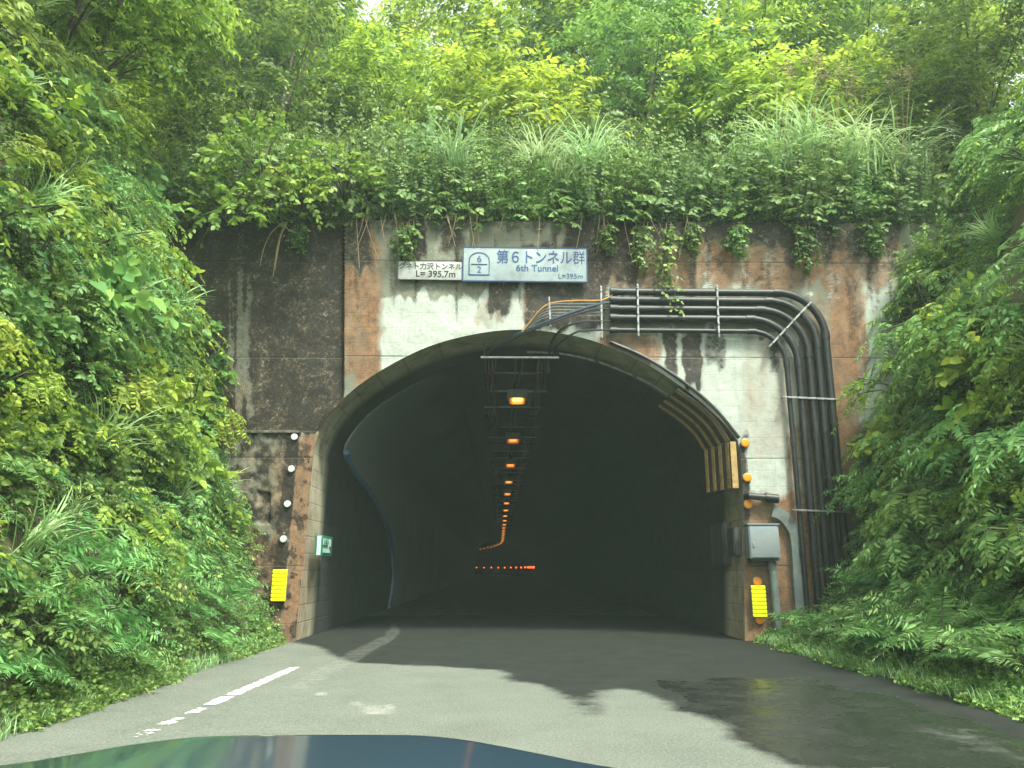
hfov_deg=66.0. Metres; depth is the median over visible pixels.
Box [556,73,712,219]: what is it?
hedge shrub
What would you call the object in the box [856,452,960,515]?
compound leaved shrub
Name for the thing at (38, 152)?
compound leaved shrub
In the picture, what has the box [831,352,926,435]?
compound leaved shrub
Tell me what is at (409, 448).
lining
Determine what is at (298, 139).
hedge shrub
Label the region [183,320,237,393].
broad leaved shrub
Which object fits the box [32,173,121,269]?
broad leaved shrub
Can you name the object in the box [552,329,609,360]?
cable
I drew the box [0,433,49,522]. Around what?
broad leaved shrub
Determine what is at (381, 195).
hedge shrub
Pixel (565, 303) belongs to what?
wire
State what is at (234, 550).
fern
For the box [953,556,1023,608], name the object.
fern
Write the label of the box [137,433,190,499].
broad leaved shrub
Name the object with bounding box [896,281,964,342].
compound leaved shrub
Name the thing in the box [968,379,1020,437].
broad leaved shrub
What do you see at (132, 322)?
compound leaved shrub
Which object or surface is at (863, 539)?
fern
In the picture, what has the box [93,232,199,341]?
compound leaved shrub
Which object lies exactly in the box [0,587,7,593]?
broad leaved shrub
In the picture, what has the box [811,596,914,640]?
fern
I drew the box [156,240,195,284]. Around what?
compound leaved shrub
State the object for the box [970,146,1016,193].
compound leaved shrub
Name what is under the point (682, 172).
hedge shrub
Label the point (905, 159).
silver grass
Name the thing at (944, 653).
fern
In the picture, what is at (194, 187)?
hedge shrub
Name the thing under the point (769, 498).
pipe stub
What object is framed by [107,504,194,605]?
broad leaved shrub
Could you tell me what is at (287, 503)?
round reflector
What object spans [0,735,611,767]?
car
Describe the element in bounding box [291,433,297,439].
round reflector
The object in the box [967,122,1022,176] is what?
compound leaved shrub
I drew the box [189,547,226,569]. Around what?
fern
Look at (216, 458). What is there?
compound leaved shrub
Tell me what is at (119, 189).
compound leaved shrub
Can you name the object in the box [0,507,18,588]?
broad leaved shrub
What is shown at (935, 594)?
fern
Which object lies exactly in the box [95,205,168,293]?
broad leaved shrub
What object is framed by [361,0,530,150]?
tree
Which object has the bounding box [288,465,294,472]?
round reflector
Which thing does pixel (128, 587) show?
broad leaved shrub
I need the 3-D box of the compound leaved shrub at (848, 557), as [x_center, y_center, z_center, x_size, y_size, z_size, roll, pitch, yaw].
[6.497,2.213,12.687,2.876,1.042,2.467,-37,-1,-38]
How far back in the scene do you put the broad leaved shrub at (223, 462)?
13.61 m
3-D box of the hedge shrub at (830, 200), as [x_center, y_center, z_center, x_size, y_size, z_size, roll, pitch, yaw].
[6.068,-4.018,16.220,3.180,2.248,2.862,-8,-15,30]
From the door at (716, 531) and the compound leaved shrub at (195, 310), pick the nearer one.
the compound leaved shrub at (195, 310)
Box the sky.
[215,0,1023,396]
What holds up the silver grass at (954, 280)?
on the bank at (1017, 221)
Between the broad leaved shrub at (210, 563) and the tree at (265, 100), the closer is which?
the broad leaved shrub at (210, 563)
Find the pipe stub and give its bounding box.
[743,493,779,503]
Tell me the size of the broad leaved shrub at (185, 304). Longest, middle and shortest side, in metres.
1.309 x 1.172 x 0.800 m
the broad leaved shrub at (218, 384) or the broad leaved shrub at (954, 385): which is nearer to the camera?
the broad leaved shrub at (954, 385)
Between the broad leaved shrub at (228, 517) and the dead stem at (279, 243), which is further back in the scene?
the dead stem at (279, 243)
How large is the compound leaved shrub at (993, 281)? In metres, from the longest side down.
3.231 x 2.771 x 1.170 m
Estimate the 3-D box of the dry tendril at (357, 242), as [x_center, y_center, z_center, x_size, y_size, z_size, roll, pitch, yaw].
[-3.013,-2.803,15.357,0.127,1.144,0.093,0,-13,-1]
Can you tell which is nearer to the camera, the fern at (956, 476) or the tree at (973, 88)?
the fern at (956, 476)
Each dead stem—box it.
[260,221,284,264]
[273,222,285,274]
[275,222,287,268]
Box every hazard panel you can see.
[656,388,729,451]
[704,442,738,492]
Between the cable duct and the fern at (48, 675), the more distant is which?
the cable duct
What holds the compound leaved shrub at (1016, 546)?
on the bank at (1017, 221)
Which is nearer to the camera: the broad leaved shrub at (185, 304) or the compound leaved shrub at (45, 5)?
the compound leaved shrub at (45, 5)
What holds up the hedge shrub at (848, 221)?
on the tunnel portal
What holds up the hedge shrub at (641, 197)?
on the tunnel portal
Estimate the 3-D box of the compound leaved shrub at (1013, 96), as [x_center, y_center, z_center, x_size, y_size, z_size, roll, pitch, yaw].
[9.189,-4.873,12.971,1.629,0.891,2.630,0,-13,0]
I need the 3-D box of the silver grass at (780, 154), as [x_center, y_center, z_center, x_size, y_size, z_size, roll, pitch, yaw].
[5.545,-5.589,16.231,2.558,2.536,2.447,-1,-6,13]
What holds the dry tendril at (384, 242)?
hanging from the hedge shrub at (438, 187)
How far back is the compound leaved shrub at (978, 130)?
14.44 m
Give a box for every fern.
[0,450,59,496]
[0,460,19,476]
[0,495,31,538]
[0,550,74,605]
[0,637,64,693]
[3,559,121,641]
[6,635,86,693]
[19,505,159,606]
[22,526,107,563]
[27,452,76,493]
[50,594,111,648]
[63,514,173,598]
[80,460,115,493]
[86,594,180,663]
[99,467,170,533]
[109,630,179,688]
[113,518,207,584]
[119,476,163,507]
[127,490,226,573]
[127,581,187,638]
[132,541,237,605]
[152,520,208,551]
[165,588,221,620]
[178,507,228,549]
[187,613,258,658]
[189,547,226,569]
[189,579,258,620]
[199,559,277,617]
[201,535,249,573]
[759,606,810,622]
[773,606,835,632]
[779,604,853,642]
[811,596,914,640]
[813,582,898,624]
[818,556,887,585]
[822,619,862,646]
[823,630,913,652]
[829,573,900,607]
[834,491,872,510]
[834,574,879,595]
[837,608,918,643]
[839,525,888,549]
[841,602,948,647]
[844,506,890,539]
[847,543,909,581]
[849,561,971,647]
[850,548,915,577]
[854,596,907,613]
[855,529,954,587]
[863,622,940,661]
[865,590,1020,663]
[866,588,984,644]
[868,479,914,519]
[871,524,913,562]
[879,568,940,601]
[881,564,965,606]
[888,539,939,581]
[900,519,937,549]
[907,571,981,620]
[908,514,961,553]
[917,622,1023,673]
[917,640,997,663]
[918,451,964,473]
[918,461,999,514]
[927,454,984,499]
[935,514,975,536]
[938,583,1020,629]
[943,588,1023,624]
[944,636,1023,667]
[948,494,1012,536]
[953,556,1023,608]
[957,607,1023,658]
[963,516,1023,566]
[972,609,1023,634]
[987,553,1023,586]
[991,462,1023,487]
[998,587,1023,623]
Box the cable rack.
[480,342,558,523]
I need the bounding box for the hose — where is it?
[344,450,394,604]
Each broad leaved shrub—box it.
[0,0,48,38]
[0,25,74,110]
[0,49,95,158]
[0,65,62,140]
[0,184,39,247]
[0,242,34,320]
[0,262,86,368]
[0,293,20,351]
[0,339,68,415]
[0,392,59,503]
[0,413,48,457]
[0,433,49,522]
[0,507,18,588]
[0,545,113,692]
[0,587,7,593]
[5,26,94,139]
[9,251,128,369]
[21,59,125,153]
[22,124,120,228]
[23,0,66,46]
[25,401,100,468]
[27,0,56,35]
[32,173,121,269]
[33,0,66,37]
[33,100,104,179]
[38,26,117,81]
[40,51,121,144]
[41,389,126,469]
[41,461,132,542]
[43,15,111,78]
[44,323,130,400]
[61,442,160,524]
[62,296,137,365]
[67,232,192,362]
[68,160,114,211]
[80,81,104,125]
[83,125,135,187]
[86,104,134,145]
[86,391,169,472]
[90,108,139,171]
[91,355,176,453]
[91,372,185,468]
[92,120,145,183]
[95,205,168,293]
[95,335,155,391]
[95,415,147,483]
[104,163,139,209]
[104,168,141,212]
[104,516,198,635]
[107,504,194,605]
[108,140,145,177]
[113,107,160,157]
[114,400,196,471]
[115,178,165,242]
[123,131,146,177]
[124,321,170,382]
[126,151,189,212]
[131,435,194,491]
[133,440,169,477]
[134,175,184,232]
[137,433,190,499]
[138,282,159,325]
[138,338,194,420]
[142,321,194,373]
[153,376,207,432]
[154,276,193,335]
[155,242,204,304]
[156,283,191,323]
[164,428,241,514]
[165,430,212,498]
[166,157,305,248]
[167,347,202,392]
[174,385,224,431]
[177,545,222,585]
[182,501,231,553]
[183,279,201,306]
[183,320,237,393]
[185,108,351,209]
[186,529,234,593]
[187,368,230,433]
[193,391,212,431]
[194,480,254,554]
[196,482,244,524]
[202,504,268,573]
[203,448,235,493]
[217,541,260,579]
[239,154,356,229]
[240,611,271,634]
[274,140,397,212]
[773,623,801,638]
[841,451,891,503]
[844,467,875,509]
[846,411,906,476]
[864,439,961,531]
[864,489,911,556]
[872,393,939,463]
[872,487,910,519]
[879,467,907,528]
[883,367,941,431]
[885,246,965,307]
[889,340,971,425]
[891,210,973,275]
[891,244,960,303]
[896,231,973,305]
[897,407,946,478]
[909,271,1008,377]
[912,289,955,368]
[912,371,943,405]
[913,399,987,470]
[913,515,1000,586]
[914,497,980,560]
[923,276,954,305]
[926,288,997,353]
[926,449,969,499]
[927,322,1022,399]
[928,380,1020,458]
[938,374,981,401]
[945,101,1008,179]
[946,501,1011,549]
[958,406,1023,480]
[961,474,1023,557]
[965,336,1023,416]
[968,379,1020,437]
[978,121,1021,162]
[981,489,1023,586]
[982,92,1023,150]
[989,379,1023,447]
[990,446,1023,512]
[995,130,1023,179]
[995,315,1023,381]
[996,317,1023,367]
[999,160,1023,199]
[1005,123,1023,164]
[1012,139,1023,164]
[1012,171,1023,205]
[1015,67,1023,116]
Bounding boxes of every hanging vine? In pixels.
[283,222,309,254]
[385,222,420,263]
[591,222,618,255]
[628,222,660,277]
[650,222,685,316]
[677,222,704,256]
[719,222,751,260]
[791,222,824,277]
[855,222,888,259]
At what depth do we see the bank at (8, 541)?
8.54 m
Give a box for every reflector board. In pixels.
[271,569,287,601]
[750,585,767,617]
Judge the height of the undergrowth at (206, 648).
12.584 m
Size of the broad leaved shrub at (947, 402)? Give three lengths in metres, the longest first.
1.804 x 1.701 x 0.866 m
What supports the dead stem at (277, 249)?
hanging from the hedge shrub at (304, 217)
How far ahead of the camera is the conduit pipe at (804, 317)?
14.95 m
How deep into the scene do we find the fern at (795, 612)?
13.47 m
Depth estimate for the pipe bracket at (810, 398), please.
14.69 m
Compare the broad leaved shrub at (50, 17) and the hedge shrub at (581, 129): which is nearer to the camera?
the broad leaved shrub at (50, 17)
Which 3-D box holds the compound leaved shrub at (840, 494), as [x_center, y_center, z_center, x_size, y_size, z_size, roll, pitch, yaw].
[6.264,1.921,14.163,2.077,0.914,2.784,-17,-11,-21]
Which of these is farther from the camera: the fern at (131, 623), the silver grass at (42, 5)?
the silver grass at (42, 5)
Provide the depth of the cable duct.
14.16 m
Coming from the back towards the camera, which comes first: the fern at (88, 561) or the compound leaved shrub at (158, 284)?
the compound leaved shrub at (158, 284)
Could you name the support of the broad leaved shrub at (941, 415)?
on the bank at (1017, 221)
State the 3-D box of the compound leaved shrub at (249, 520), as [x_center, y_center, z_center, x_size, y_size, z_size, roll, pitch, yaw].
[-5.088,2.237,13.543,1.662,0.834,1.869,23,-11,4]
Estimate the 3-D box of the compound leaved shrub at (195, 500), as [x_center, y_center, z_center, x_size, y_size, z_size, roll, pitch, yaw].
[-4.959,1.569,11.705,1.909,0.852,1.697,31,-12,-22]
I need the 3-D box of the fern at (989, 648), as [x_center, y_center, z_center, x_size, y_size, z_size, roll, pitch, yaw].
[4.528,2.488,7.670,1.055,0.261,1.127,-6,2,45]
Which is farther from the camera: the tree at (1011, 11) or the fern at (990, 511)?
the tree at (1011, 11)
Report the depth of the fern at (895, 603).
9.73 m
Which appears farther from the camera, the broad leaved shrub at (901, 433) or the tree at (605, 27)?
the tree at (605, 27)
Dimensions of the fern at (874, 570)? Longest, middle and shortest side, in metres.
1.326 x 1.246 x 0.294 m
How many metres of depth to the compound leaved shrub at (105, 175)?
11.11 m
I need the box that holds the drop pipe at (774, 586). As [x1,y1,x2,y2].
[768,561,781,633]
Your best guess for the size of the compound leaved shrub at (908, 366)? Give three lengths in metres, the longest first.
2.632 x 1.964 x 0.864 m
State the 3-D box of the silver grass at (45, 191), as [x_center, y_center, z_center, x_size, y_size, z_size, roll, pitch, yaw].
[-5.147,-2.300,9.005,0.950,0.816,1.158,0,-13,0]
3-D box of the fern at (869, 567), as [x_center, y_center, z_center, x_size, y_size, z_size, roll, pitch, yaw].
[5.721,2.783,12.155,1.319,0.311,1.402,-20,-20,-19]
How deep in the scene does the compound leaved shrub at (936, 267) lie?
14.82 m
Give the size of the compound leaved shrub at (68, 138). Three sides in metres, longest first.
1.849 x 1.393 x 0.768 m
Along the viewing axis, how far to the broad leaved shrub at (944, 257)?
14.53 m
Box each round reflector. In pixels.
[280,535,286,542]
[284,500,290,507]
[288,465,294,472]
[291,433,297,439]
[740,438,749,447]
[742,473,751,481]
[743,499,752,508]
[752,577,761,584]
[755,618,764,624]
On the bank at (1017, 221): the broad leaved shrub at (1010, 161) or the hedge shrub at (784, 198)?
the broad leaved shrub at (1010, 161)
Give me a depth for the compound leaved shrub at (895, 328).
14.92 m
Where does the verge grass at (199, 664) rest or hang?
on the road
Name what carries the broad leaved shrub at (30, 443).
on the bank at (8, 541)
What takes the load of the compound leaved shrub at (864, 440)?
on the bank at (1017, 221)
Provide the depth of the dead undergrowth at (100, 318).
8.49 m
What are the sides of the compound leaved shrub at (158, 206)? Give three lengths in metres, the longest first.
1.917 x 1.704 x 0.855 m
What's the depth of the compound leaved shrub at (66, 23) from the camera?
12.58 m
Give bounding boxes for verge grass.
[0,629,282,740]
[756,609,1023,713]
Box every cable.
[487,301,610,353]
[488,308,609,355]
[522,295,612,331]
[548,320,611,355]
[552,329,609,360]
[609,340,739,438]
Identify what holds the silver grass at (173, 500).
on the bank at (8, 541)
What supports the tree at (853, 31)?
on the hill
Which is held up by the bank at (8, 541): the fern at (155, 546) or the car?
the fern at (155, 546)
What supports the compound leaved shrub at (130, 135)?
on the bank at (8, 541)
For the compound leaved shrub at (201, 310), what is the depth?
14.29 m
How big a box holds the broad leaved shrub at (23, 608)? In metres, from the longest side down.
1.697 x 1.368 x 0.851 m
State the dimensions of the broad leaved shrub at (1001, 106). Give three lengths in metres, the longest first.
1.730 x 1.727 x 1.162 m
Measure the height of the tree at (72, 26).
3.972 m
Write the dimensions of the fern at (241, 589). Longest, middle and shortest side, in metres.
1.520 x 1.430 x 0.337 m
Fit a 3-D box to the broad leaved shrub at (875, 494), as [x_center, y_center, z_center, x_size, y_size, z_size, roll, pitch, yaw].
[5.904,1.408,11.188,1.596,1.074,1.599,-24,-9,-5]
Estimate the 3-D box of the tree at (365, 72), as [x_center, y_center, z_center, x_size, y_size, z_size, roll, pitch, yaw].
[-2.930,-5.769,21.610,6.603,7.840,6.732,-6,-14,24]
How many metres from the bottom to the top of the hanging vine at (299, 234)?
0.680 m
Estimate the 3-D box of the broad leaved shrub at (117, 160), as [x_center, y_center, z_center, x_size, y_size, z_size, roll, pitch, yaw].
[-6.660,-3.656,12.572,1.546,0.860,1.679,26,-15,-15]
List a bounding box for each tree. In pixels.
[44,0,234,108]
[48,0,260,113]
[57,0,192,143]
[103,0,303,132]
[106,0,399,140]
[110,39,278,177]
[113,0,415,177]
[116,107,182,169]
[139,2,302,130]
[247,0,425,149]
[259,28,500,161]
[288,5,505,167]
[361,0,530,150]
[381,0,648,156]
[392,15,636,203]
[451,0,658,144]
[505,0,756,149]
[513,0,765,176]
[602,22,749,151]
[619,0,900,190]
[625,14,886,186]
[666,0,902,123]
[705,0,1023,150]
[769,5,1021,212]
[797,0,1022,169]
[853,0,1023,193]
[854,0,1023,184]
[865,140,959,223]
[960,0,1023,17]
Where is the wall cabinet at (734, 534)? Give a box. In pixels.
[727,527,741,555]
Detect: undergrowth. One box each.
[0,2,284,703]
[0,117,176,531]
[758,162,1023,706]
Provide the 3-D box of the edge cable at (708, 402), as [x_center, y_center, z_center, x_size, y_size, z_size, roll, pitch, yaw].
[3.058,0.094,14.867,2.404,1.905,0.070,0,-13,-1]
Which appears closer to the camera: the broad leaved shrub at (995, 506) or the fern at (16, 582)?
the fern at (16, 582)
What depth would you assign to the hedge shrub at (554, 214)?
15.74 m
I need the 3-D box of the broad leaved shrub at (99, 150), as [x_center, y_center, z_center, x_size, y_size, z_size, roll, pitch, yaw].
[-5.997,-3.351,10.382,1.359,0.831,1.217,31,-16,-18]
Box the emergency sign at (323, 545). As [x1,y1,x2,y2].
[314,535,332,555]
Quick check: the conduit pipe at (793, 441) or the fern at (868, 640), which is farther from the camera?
the conduit pipe at (793, 441)
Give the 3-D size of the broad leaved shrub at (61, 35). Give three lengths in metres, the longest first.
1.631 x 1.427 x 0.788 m
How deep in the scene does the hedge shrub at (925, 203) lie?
15.70 m
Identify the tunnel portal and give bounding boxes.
[160,220,960,640]
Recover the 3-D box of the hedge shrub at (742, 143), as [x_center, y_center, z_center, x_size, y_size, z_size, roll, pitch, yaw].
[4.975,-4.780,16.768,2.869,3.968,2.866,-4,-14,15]
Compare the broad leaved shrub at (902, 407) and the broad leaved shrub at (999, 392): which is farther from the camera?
the broad leaved shrub at (902, 407)
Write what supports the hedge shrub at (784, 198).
on the tunnel portal
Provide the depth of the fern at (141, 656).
8.36 m
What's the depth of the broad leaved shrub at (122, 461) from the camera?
8.84 m
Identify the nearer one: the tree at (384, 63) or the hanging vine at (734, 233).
the hanging vine at (734, 233)
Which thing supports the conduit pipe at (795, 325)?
attached to the pipe bracket at (637, 287)
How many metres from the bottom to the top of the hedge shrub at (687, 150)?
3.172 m
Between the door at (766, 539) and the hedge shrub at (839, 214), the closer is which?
the door at (766, 539)
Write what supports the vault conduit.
attached to the tunnel lining at (616, 502)
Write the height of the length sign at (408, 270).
0.366 m
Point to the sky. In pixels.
(370, 3)
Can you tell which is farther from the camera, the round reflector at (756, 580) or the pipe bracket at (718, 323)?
the pipe bracket at (718, 323)
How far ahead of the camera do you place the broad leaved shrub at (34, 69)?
9.84 m
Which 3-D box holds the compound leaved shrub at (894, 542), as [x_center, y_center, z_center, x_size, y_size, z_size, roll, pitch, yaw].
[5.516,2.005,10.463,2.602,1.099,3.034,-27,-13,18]
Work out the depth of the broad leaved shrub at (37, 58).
9.96 m
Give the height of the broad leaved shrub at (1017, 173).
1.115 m
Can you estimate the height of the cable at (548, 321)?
0.912 m
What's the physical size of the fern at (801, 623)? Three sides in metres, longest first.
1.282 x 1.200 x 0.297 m
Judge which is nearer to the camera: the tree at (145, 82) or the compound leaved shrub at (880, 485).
the compound leaved shrub at (880, 485)
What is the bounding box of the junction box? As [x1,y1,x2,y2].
[742,524,780,560]
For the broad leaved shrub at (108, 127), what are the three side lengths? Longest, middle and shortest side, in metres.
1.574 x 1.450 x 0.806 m
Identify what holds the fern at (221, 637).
on the bank at (8, 541)
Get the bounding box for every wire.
[527,315,594,333]
[530,306,584,324]
[530,309,587,326]
[531,303,594,321]
[531,312,594,325]
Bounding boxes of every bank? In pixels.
[0,29,344,732]
[700,169,1023,707]
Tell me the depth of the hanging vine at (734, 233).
15.42 m
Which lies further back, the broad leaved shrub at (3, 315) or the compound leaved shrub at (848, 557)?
the compound leaved shrub at (848, 557)
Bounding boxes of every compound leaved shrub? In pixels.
[0,0,123,103]
[0,28,84,109]
[0,148,100,282]
[0,217,114,315]
[0,318,58,391]
[0,332,81,415]
[2,117,77,181]
[17,32,133,137]
[17,98,108,164]
[21,388,174,472]
[22,279,144,378]
[28,168,179,291]
[30,0,53,20]
[41,1,99,50]
[45,36,128,110]
[46,0,113,50]
[49,483,209,559]
[52,319,172,422]
[57,130,136,211]
[69,62,156,150]
[75,165,161,237]
[89,132,150,205]
[89,282,185,356]
[91,200,204,289]
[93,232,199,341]
[96,90,136,131]
[103,154,179,240]
[110,112,155,168]
[116,150,160,183]
[119,308,200,383]
[124,119,168,166]
[126,200,186,251]
[128,391,218,470]
[129,225,206,317]
[139,275,230,365]
[144,192,190,222]
[151,315,234,384]
[152,460,229,537]
[153,333,202,388]
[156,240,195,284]
[161,438,252,524]
[165,367,250,456]
[166,266,219,343]
[166,280,207,344]
[178,411,236,466]
[189,350,243,396]
[193,493,262,541]
[206,423,245,450]
[805,467,889,531]
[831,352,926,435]
[835,451,903,510]
[839,520,903,592]
[840,402,917,467]
[841,499,991,590]
[849,478,898,535]
[850,401,939,509]
[853,261,977,363]
[854,487,940,569]
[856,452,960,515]
[857,425,927,485]
[858,531,908,574]
[859,450,985,546]
[863,288,960,353]
[865,369,929,421]
[866,302,946,366]
[868,343,908,386]
[873,330,974,433]
[873,404,991,476]
[890,285,1023,393]
[891,403,1023,501]
[892,344,934,392]
[896,247,966,288]
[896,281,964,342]
[916,489,1023,588]
[922,388,1023,444]
[936,463,1010,526]
[937,116,1023,209]
[938,486,1023,590]
[948,111,1023,187]
[949,454,1023,507]
[950,103,1019,182]
[953,351,1023,420]
[958,420,1023,521]
[959,285,1023,383]
[964,223,1023,330]
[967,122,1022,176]
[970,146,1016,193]
[970,350,1023,416]
[999,141,1023,202]
[1004,93,1023,127]
[1004,97,1023,129]
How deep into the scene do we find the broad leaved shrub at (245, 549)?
13.28 m
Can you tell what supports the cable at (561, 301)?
attached to the pipe bracket at (600, 290)
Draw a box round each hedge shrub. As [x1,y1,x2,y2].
[142,110,267,221]
[147,92,245,226]
[162,112,328,231]
[176,84,310,221]
[192,121,343,229]
[237,88,341,221]
[241,82,405,234]
[299,80,458,238]
[306,114,441,221]
[332,50,474,218]
[344,121,538,226]
[344,132,501,229]
[407,66,532,231]
[445,106,569,228]
[455,143,641,229]
[457,104,565,221]
[499,56,649,221]
[527,118,667,229]
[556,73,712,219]
[566,110,716,241]
[587,134,773,229]
[637,109,762,221]
[640,100,802,227]
[682,87,814,222]
[703,93,866,231]
[714,128,896,229]
[727,78,844,236]
[789,111,952,223]
[799,131,924,230]
[824,100,976,229]
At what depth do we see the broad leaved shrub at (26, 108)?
9.22 m
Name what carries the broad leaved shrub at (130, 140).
on the bank at (8, 541)
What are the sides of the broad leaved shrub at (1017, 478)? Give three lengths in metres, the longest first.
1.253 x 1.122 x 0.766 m
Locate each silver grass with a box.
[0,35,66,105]
[1,481,123,560]
[2,0,89,24]
[24,149,90,213]
[28,88,71,123]
[40,17,91,71]
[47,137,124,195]
[53,479,113,523]
[73,366,173,468]
[105,223,178,308]
[120,357,167,410]
[157,462,218,509]
[159,270,219,314]
[196,448,249,503]
[421,104,496,173]
[493,111,576,181]
[516,127,611,194]
[549,108,635,175]
[725,53,845,177]
[736,46,869,165]
[782,55,909,178]
[800,62,956,183]
[850,58,964,182]
[937,267,970,301]
[959,195,1003,246]
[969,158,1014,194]
[969,269,1013,304]
[1004,328,1023,361]
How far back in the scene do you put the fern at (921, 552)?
10.50 m
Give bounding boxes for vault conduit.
[527,351,670,396]
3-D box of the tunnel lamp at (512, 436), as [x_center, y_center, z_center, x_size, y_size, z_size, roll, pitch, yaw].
[0.030,1.525,23.318,0.460,0.440,0.340,0,-13,-1]
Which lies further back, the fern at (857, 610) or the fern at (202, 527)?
the fern at (202, 527)
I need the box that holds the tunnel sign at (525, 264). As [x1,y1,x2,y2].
[462,246,587,282]
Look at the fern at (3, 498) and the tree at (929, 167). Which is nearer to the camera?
the fern at (3, 498)
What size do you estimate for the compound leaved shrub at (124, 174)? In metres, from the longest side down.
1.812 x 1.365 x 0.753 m
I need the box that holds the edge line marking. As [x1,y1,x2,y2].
[134,667,298,736]
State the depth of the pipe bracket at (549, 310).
15.01 m
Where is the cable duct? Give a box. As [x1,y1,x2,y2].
[770,505,804,623]
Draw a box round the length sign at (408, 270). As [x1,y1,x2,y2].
[398,261,461,279]
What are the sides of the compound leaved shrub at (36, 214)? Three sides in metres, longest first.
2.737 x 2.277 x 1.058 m
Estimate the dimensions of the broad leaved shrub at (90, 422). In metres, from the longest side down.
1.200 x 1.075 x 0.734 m
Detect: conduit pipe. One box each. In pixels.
[609,287,850,569]
[609,296,841,584]
[609,304,832,596]
[609,314,822,610]
[610,327,809,615]
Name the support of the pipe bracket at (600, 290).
attached to the tunnel portal
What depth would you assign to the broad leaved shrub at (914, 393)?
12.04 m
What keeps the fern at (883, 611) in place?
on the bank at (1017, 221)
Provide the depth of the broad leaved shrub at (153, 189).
13.96 m
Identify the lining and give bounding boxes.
[295,330,744,640]
[343,366,492,607]
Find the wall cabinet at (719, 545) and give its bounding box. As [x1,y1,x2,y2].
[710,522,731,565]
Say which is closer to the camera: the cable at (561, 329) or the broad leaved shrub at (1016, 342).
the broad leaved shrub at (1016, 342)
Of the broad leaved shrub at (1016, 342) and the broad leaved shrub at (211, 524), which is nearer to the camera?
the broad leaved shrub at (1016, 342)
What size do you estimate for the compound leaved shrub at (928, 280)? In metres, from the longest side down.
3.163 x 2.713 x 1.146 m
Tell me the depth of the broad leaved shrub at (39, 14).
10.94 m
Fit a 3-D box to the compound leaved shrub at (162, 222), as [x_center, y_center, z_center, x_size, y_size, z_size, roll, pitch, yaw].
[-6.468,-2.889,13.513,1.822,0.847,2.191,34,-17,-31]
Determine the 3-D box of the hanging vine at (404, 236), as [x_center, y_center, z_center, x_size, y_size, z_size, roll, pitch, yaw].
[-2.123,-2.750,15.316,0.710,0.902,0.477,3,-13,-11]
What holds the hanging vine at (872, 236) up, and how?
hanging from the tunnel portal
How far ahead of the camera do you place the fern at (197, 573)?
9.93 m
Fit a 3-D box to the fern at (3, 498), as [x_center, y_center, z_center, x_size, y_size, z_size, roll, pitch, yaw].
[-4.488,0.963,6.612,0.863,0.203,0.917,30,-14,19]
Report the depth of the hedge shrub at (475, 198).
15.57 m
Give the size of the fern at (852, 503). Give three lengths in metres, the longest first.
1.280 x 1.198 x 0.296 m
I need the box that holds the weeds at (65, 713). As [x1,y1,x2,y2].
[0,582,287,731]
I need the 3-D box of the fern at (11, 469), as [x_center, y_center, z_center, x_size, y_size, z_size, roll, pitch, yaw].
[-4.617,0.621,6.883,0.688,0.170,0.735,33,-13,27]
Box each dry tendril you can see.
[356,218,359,268]
[364,216,377,258]
[380,216,389,266]
[624,221,633,266]
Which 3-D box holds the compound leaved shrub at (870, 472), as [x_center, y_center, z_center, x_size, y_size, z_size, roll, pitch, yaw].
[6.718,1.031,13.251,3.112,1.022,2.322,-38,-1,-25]
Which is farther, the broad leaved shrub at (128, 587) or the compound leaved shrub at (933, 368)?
the compound leaved shrub at (933, 368)
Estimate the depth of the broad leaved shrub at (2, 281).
7.26 m
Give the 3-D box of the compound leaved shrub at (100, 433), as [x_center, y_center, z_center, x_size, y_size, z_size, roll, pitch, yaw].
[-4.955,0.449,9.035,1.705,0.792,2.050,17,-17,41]
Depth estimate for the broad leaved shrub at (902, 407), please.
13.44 m
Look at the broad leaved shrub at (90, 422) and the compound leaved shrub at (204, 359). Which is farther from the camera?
the compound leaved shrub at (204, 359)
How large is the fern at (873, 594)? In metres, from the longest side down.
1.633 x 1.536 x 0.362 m
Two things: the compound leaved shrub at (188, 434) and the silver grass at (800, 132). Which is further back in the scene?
the silver grass at (800, 132)
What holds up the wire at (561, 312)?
attached to the pipe bracket at (549, 310)
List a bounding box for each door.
[710,524,724,563]
[727,529,734,554]
[749,526,779,556]
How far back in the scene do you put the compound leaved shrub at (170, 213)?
15.52 m
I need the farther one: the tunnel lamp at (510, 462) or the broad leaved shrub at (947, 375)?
the tunnel lamp at (510, 462)
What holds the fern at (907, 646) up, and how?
on the bank at (1017, 221)
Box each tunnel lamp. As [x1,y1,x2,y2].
[502,505,508,510]
[503,473,513,483]
[503,487,511,495]
[503,497,509,503]
[504,455,516,467]
[505,428,520,442]
[507,384,527,403]
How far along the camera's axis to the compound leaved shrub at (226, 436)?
14.16 m
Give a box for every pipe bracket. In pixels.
[548,297,550,328]
[599,286,602,338]
[636,284,638,336]
[715,285,719,337]
[767,301,811,348]
[781,396,839,400]
[791,509,849,512]
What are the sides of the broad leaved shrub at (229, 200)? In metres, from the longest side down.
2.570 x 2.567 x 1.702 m
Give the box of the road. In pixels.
[0,574,1023,767]
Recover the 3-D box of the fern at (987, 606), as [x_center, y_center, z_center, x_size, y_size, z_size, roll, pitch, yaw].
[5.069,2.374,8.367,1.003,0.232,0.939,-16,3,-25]
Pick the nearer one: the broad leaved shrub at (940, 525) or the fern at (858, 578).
the broad leaved shrub at (940, 525)
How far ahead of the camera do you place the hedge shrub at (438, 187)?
15.54 m
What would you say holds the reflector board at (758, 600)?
attached to the tunnel portal

